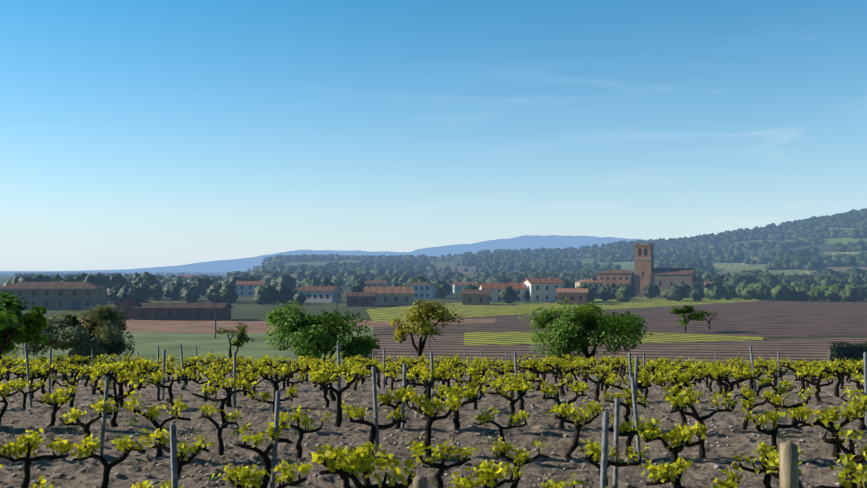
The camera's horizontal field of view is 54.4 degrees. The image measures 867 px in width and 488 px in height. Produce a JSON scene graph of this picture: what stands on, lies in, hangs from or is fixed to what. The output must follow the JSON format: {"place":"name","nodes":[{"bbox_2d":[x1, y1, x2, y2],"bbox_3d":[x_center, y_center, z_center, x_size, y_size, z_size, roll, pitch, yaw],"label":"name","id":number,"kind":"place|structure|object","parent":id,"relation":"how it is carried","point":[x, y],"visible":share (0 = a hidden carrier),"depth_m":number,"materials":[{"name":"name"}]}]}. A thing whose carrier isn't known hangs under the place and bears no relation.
{"place":"outdoors","nodes":[
{"label":"outdoors","id":0,"kind":"place"},
{"bbox_2d":[213,357,249,372],"bbox_3d":[-13.332,8.390,55.630,2.523,2.073,2.822,0,-2,2],"label":"grapevine","id":1,"kind":"object","parent":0,"point":[230,360],"depth_m":55.61,"materials":[{"name":"plant"}]},
{"bbox_2d":[272,260,359,265],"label":"trees","id":2,"kind":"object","parent":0,"point":[316,263],"depth_m":1358.70,"materials":[{"name":"green plant"}]},
{"bbox_2d":[224,262,620,286],"bbox_3d":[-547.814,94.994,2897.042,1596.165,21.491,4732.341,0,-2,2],"label":"trees","id":3,"kind":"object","parent":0,"point":[343,275],"depth_m":715.56,"materials":[{"name":"green plant"}]},
{"bbox_2d":[0,225,866,487],"bbox_3d":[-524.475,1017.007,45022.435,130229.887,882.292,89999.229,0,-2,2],"label":"ground","id":4,"kind":"structure","parent":0,"point":[245,308],"depth_m":17.57,"materials":[{"name":"brown soil"}]},
{"bbox_2d":[0,292,49,376],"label":"tree","id":5,"kind":"object","parent":4,"relation":"on","point":[12,315],"depth_m":42.59,"materials":[{"name":"green plant"}]},
{"bbox_2d":[33,272,53,275],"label":"house","id":6,"kind":"structure","parent":4,"relation":"on","point":[43,273],"depth_m":1359.03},
{"bbox_2d":[0,280,107,309],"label":"farmhouse","id":7,"kind":"object","parent":4,"relation":"on","point":[79,295],"visible":0.75,"depth_m":226.12,"materials":[{"name":"beige paint"}]},
{"bbox_2d":[16,303,135,372],"bbox_3d":[-22.169,6.275,53.389,6.552,5.008,7.708,0,-2,2],"label":"olive tree","id":8,"kind":"object","parent":4,"relation":"on","point":[64,335],"depth_m":51.95,"materials":[{"name":"green plant"}]},
{"bbox_2d":[107,286,119,300],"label":"farm trees","id":9,"kind":"object","parent":4,"relation":"on","point":[112,289],"depth_m":269.67,"materials":[{"name":"green plant"}]},
{"bbox_2d":[13,273,231,286],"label":"wood","id":10,"kind":"object","parent":4,"relation":"on","point":[163,281],"visible":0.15,"depth_m":605.21,"materials":[{"name":"green plant"}]},
{"bbox_2d":[10,271,252,277],"bbox_3d":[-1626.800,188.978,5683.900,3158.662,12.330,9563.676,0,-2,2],"label":"wood","id":11,"kind":"object","parent":4,"relation":"on","point":[27,274],"visible":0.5,"depth_m":2039.12,"materials":[{"name":"green plant"}]},
{"bbox_2d":[113,297,150,318],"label":"barn","id":12,"kind":"structure","parent":4,"relation":"on","point":[129,303],"depth_m":187.24,"materials":[{"name":"stone"}]},
{"bbox_2d":[131,303,232,320],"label":"long barn","id":13,"kind":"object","parent":4,"relation":"on","point":[174,311],"visible":0.92,"depth_m":185.11,"materials":[{"name":"brick"}]},
{"bbox_2d":[180,275,197,277],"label":"house","id":14,"kind":"structure","parent":4,"relation":"on","point":[185,276],"depth_m":626.82,"materials":[{"name":"ceramic"}]},
{"bbox_2d":[18,327,372,368],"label":"field grass","id":15,"kind":"structure","parent":4,"relation":"on","point":[147,344],"depth_m":121.41,"materials":[{"name":"green plant"}]},
{"bbox_2d":[210,293,220,338],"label":"pole","id":16,"kind":"object","parent":4,"relation":"on","point":[215,295],"visible":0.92,"depth_m":137.56,"materials":[{"name":"grey wood"}]},
{"bbox_2d":[216,322,254,359],"bbox_3d":[-13.569,7.699,58.336,2.572,4.593,2.225,0,-2,2],"label":"tree sapling","id":17,"kind":"object","parent":4,"relation":"on","point":[241,332],"depth_m":58.00,"materials":[{"name":"green plant"}]},
{"bbox_2d":[235,280,265,295],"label":"white house","id":18,"kind":"structure","parent":4,"relation":"on","point":[245,288],"depth_m":344.76,"materials":[{"name":"paint"}]},
{"bbox_2d":[45,317,494,332],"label":"red field","id":19,"kind":"structure","parent":4,"relation":"on","point":[184,326],"depth_m":168.46,"materials":[{"name":"brown soil"}]},
{"bbox_2d":[3,272,596,297],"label":"village trees","id":20,"kind":"object","parent":4,"relation":"on","point":[202,285],"depth_m":341.49,"materials":[{"name":"green plant"}]},
{"bbox_2d":[261,253,340,265],"bbox_3d":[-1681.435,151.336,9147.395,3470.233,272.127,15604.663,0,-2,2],"label":"trees","id":21,"kind":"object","parent":4,"relation":"on","point":[280,259],"visible":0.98,"depth_m":1456.61,"materials":[{"name":"green plant"}]},
{"bbox_2d":[297,285,342,302],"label":"white house","id":22,"kind":"structure","parent":4,"relation":"on","point":[325,294],"depth_m":275.53,"materials":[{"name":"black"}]},
{"bbox_2d":[263,301,380,372],"bbox_3d":[-8.335,7.477,62.015,8.685,6.647,10.981,0,-2,2],"label":"green tree","id":23,"kind":"object","parent":4,"relation":"on","point":[313,335],"depth_m":59.62,"materials":[{"name":"green plant"}]},
{"bbox_2d":[333,283,340,313],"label":"pole","id":24,"kind":"object","parent":4,"relation":"on","point":[337,284],"visible":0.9,"depth_m":196.32,"materials":[{"name":"grey wood"}]},
{"bbox_2d":[345,292,375,306],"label":"house","id":25,"kind":"structure","parent":4,"relation":"on","point":[360,299],"depth_m":246.76,"materials":[{"name":"brown stone"}]},
{"bbox_2d":[365,280,388,286],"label":"white house","id":26,"kind":"structure","parent":4,"relation":"on","point":[376,283],"depth_m":419.60,"materials":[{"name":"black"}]},
{"bbox_2d":[364,286,414,304],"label":"terracotta house","id":27,"kind":"structure","parent":4,"relation":"on","point":[399,295],"depth_m":255.95,"materials":[{"name":"orange"}]},
{"bbox_2d":[107,281,704,304],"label":"village trees","id":28,"kind":"object","parent":4,"relation":"on","point":[267,294],"depth_m":276.06,"materials":[{"name":"green plant"}]},
{"bbox_2d":[413,475,427,487],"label":"fence post","id":29,"kind":"object","parent":4,"relation":"on","point":[419,481],"visible":1,"depth_m":5.42,"materials":[{"name":"brown wood"}]},
{"bbox_2d":[406,280,435,298],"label":"blue house","id":30,"kind":"structure","parent":4,"relation":"on","point":[424,290],"depth_m":320.89,"materials":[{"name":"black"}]},
{"bbox_2d":[390,299,463,368],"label":"yellow tree","id":31,"kind":"object","parent":4,"relation":"on","point":[421,328],"depth_m":68.89,"materials":[{"name":"plant"}]},
{"bbox_2d":[0,352,866,487],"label":"vines","id":32,"kind":"object","parent":4,"relation":"on","point":[359,460],"depth_m":17.17,"materials":[{"name":"green plant"}]},
{"bbox_2d":[0,375,866,487],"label":"soil stones","id":33,"kind":"object","parent":4,"relation":"on","point":[232,461],"visible":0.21,"depth_m":17.01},
{"bbox_2d":[17,372,859,487],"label":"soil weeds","id":34,"kind":"object","parent":4,"relation":"on","point":[136,421],"visible":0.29,"depth_m":18.30,"materials":[{"name":"green plant"}]},
{"bbox_2d":[24,343,866,487],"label":"vine stakes","id":35,"kind":"object","parent":4,"relation":"on","point":[604,445],"visible":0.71,"depth_m":14.93,"materials":[{"name":"weathered wood"}]},
{"bbox_2d":[446,282,452,295],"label":"blue house","id":36,"kind":"structure","parent":4,"relation":"on","point":[450,292],"depth_m":382.87,"materials":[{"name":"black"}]},
{"bbox_2d":[452,258,460,261],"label":"house","id":37,"kind":"structure","parent":4,"relation":"on","point":[456,259],"depth_m":1299.31,"materials":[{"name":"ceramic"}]},
{"bbox_2d":[452,281,477,292],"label":"white house","id":38,"kind":"structure","parent":4,"relation":"on","point":[458,286],"depth_m":429.55,"materials":[{"name":"paint"}]},
{"bbox_2d":[461,288,490,304],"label":"cream house","id":39,"kind":"structure","parent":4,"relation":"on","point":[476,297],"depth_m":254.90,"materials":[{"name":"beige paint"}]},
{"bbox_2d":[478,282,525,301],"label":"cream house","id":40,"kind":"structure","parent":4,"relation":"on","point":[496,288],"depth_m":277.33,"materials":[{"name":"paint"}]},
{"bbox_2d":[522,277,563,301],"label":"grey house","id":41,"kind":"structure","parent":4,"relation":"on","point":[542,290],"depth_m":276.49,"materials":[{"name":"paint"}]},
{"bbox_2d":[366,297,760,321],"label":"field","id":42,"kind":"structure","parent":4,"relation":"on","point":[465,311],"depth_m":244.00,"materials":[{"name":"green plant"}]},
{"bbox_2d":[556,287,587,303],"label":"pink house","id":43,"kind":"structure","parent":4,"relation":"on","point":[578,295],"depth_m":258.69,"materials":[{"name":"paint"}]},
{"bbox_2d":[513,297,652,374],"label":"green tree","id":44,"kind":"object","parent":4,"relation":"on","point":[601,325],"depth_m":76.41,"materials":[{"name":"green plant"}]},
{"bbox_2d":[575,277,600,298],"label":"tall cream house","id":45,"kind":"structure","parent":4,"relation":"on","point":[591,283],"depth_m":321.58,"materials":[{"name":"paint"}]},
{"bbox_2d":[359,334,866,371],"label":"field","id":46,"kind":"structure","parent":4,"relation":"on","point":[449,345],"depth_m":116.64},
{"bbox_2d":[464,332,762,344],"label":"field","id":47,"kind":"structure","parent":4,"relation":"on","point":[488,338],"depth_m":137.14,"materials":[{"name":"green plant"}]},
{"bbox_2d":[373,301,866,337],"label":"plowed field","id":48,"kind":"structure","parent":4,"relation":"on","point":[766,319],"depth_m":180.04,"materials":[{"name":"brown soil"}]},
{"bbox_2d":[629,272,635,291],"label":"cypress","id":49,"kind":"object","parent":4,"relation":"on","point":[632,281],"visible":0.75,"depth_m":342.44,"materials":[{"name":"green plant"}]},
{"bbox_2d":[597,243,703,297],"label":"monastery church","id":50,"kind":"structure","parent":4,"relation":"on","point":[646,272],"depth_m":350.16,"materials":[{"name":"brick"},{"name":"terracotta roof tiles"}]},
{"bbox_2d":[669,305,710,330],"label":"tree","id":51,"kind":"object","parent":4,"relation":"on","point":[696,316],"depth_m":151.32,"materials":[{"name":"green plant"}]},
{"bbox_2d":[699,310,718,329],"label":"bare field tree","id":52,"kind":"object","parent":4,"relation":"on","point":[708,321],"visible":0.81,"depth_m":156.18,"materials":[{"name":"brown plant"}]},
{"bbox_2d":[606,236,866,270],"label":"wood","id":53,"kind":"object","parent":4,"relation":"on","point":[661,259],"depth_m":927.90,"materials":[{"name":"green plant"}]},
{"bbox_2d":[612,208,866,253],"bbox_3d":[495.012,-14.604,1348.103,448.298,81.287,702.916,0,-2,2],"label":"forest","id":54,"kind":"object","parent":4,"relation":"on","point":[806,232],"depth_m":1217.24,"materials":[{"name":"green plant"}]},
{"bbox_2d":[634,261,866,286],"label":"wood","id":55,"kind":"object","parent":4,"relation":"on","point":[856,275],"depth_m":446.94,"materials":[{"name":"green plant"}]},
{"bbox_2d":[703,281,866,301],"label":"trees","id":56,"kind":"object","parent":4,"relation":"on","point":[813,292],"depth_m":308.03,"materials":[{"name":"green plant"}]},
{"bbox_2d":[779,441,798,487],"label":"fence post","id":57,"kind":"object","parent":4,"relation":"on","point":[788,458],"visible":1,"depth_m":4.76,"materials":[{"name":"brown wood"}]},
{"bbox_2d":[795,358,829,374],"bbox_3d":[26.953,8.992,59.835,2.318,1.647,3.372,-1,-2,24],"label":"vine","id":58,"kind":"object","parent":4,"relation":"on","point":[812,366],"visible":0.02,"depth_m":59.34,"materials":[{"name":"plant"}]},
{"bbox_2d":[829,341,866,375],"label":"hedge","id":59,"kind":"object","parent":4,"relation":"on","point":[848,347],"depth_m":84.63,"materials":[{"name":"green plant"}]},
{"bbox_2d":[0,0,866,270],"label":"sky","id":60,"kind":"structure","parent":0,"point":[135,134],"materials":[{"name":"blue"}]},
{"bbox_2d":[252,242,621,271],"bbox_3d":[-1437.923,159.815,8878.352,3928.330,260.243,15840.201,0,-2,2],"label":"forest","id":61,"kind":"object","parent":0,"point":[494,257],"depth_m":1274.76,"materials":[{"name":"green plant"}]},
{"bbox_2d":[435,266,498,273],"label":"field slope","id":62,"kind":"structure","parent":0,"point":[460,269],"depth_m":1051.60,"materials":[{"name":"green plant"}]},
{"bbox_2d":[431,258,594,265],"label":"field ridge","id":63,"kind":"structure","parent":0,"point":[454,263],"depth_m":1230.57,"materials":[{"name":"green plant"}]},
{"bbox_2d":[584,262,609,265],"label":"field slope","id":64,"kind":"structure","parent":0,"point":[598,262],"depth_m":1064.09,"materials":[{"name":"green plant"}]},
{"bbox_2d":[582,262,655,269],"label":"field slope","id":65,"kind":"structure","parent":0,"point":[628,268],"depth_m":956.43,"materials":[{"name":"green plant"}]},
{"bbox_2d":[613,262,634,267],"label":"field slope","id":66,"kind":"structure","parent":0,"point":[625,263],"depth_m":1025.08,"materials":[{"name":"green plant"}]},
{"bbox_2d":[705,270,737,275],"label":"field slope","id":67,"kind":"structure","parent":0,"point":[721,273],"depth_m":736.12,"materials":[{"name":"green plant"}]},
{"bbox_2d":[713,263,747,268],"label":"field slope","id":68,"kind":"structure","parent":0,"point":[718,265],"depth_m":852.58,"materials":[{"name":"green plant"}]},
{"bbox_2d":[669,249,810,277],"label":"forest","id":69,"kind":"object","parent":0,"point":[706,260],"depth_m":825.86,"materials":[{"name":"green plant"}]},
{"bbox_2d":[714,264,765,272],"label":"field slope","id":70,"kind":"structure","parent":0,"point":[756,267],"depth_m":788.72,"materials":[{"name":"green plant"}]},
{"bbox_2d":[732,240,788,242],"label":"field slope","id":71,"kind":"structure","parent":0,"point":[760,240],"depth_m":1205.33,"materials":[{"name":"green plant"}]},
{"bbox_2d":[725,270,803,275],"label":"field slope","id":72,"kind":"structure","parent":0,"point":[786,272],"depth_m":711.96,"materials":[{"name":"green plant"}]},
{"bbox_2d":[800,270,814,274],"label":"field slope","id":73,"kind":"structure","parent":0,"point":[806,272],"depth_m":690.11,"materials":[{"name":"green plant"}]},
{"bbox_2d":[814,228,854,229],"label":"field slope","id":74,"kind":"structure","parent":0,"point":[837,228],"depth_m":1161.35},
{"bbox_2d":[812,267,866,271],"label":"field slope","id":75,"kind":"structure","parent":0,"point":[843,269],"depth_m":715.01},
{"bbox_2d":[818,251,866,255],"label":"field slope","id":76,"kind":"structure","parent":0,"point":[831,253],"depth_m":898.45,"materials":[{"name":"green plant"}]},
{"bbox_2d":[824,237,866,243],"bbox_3d":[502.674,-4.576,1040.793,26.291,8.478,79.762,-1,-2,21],"label":"field hill","id":77,"kind":"structure","parent":0,"point":[838,240],"depth_m":1038.89,"materials":[{"name":"green plant"}]}
]}

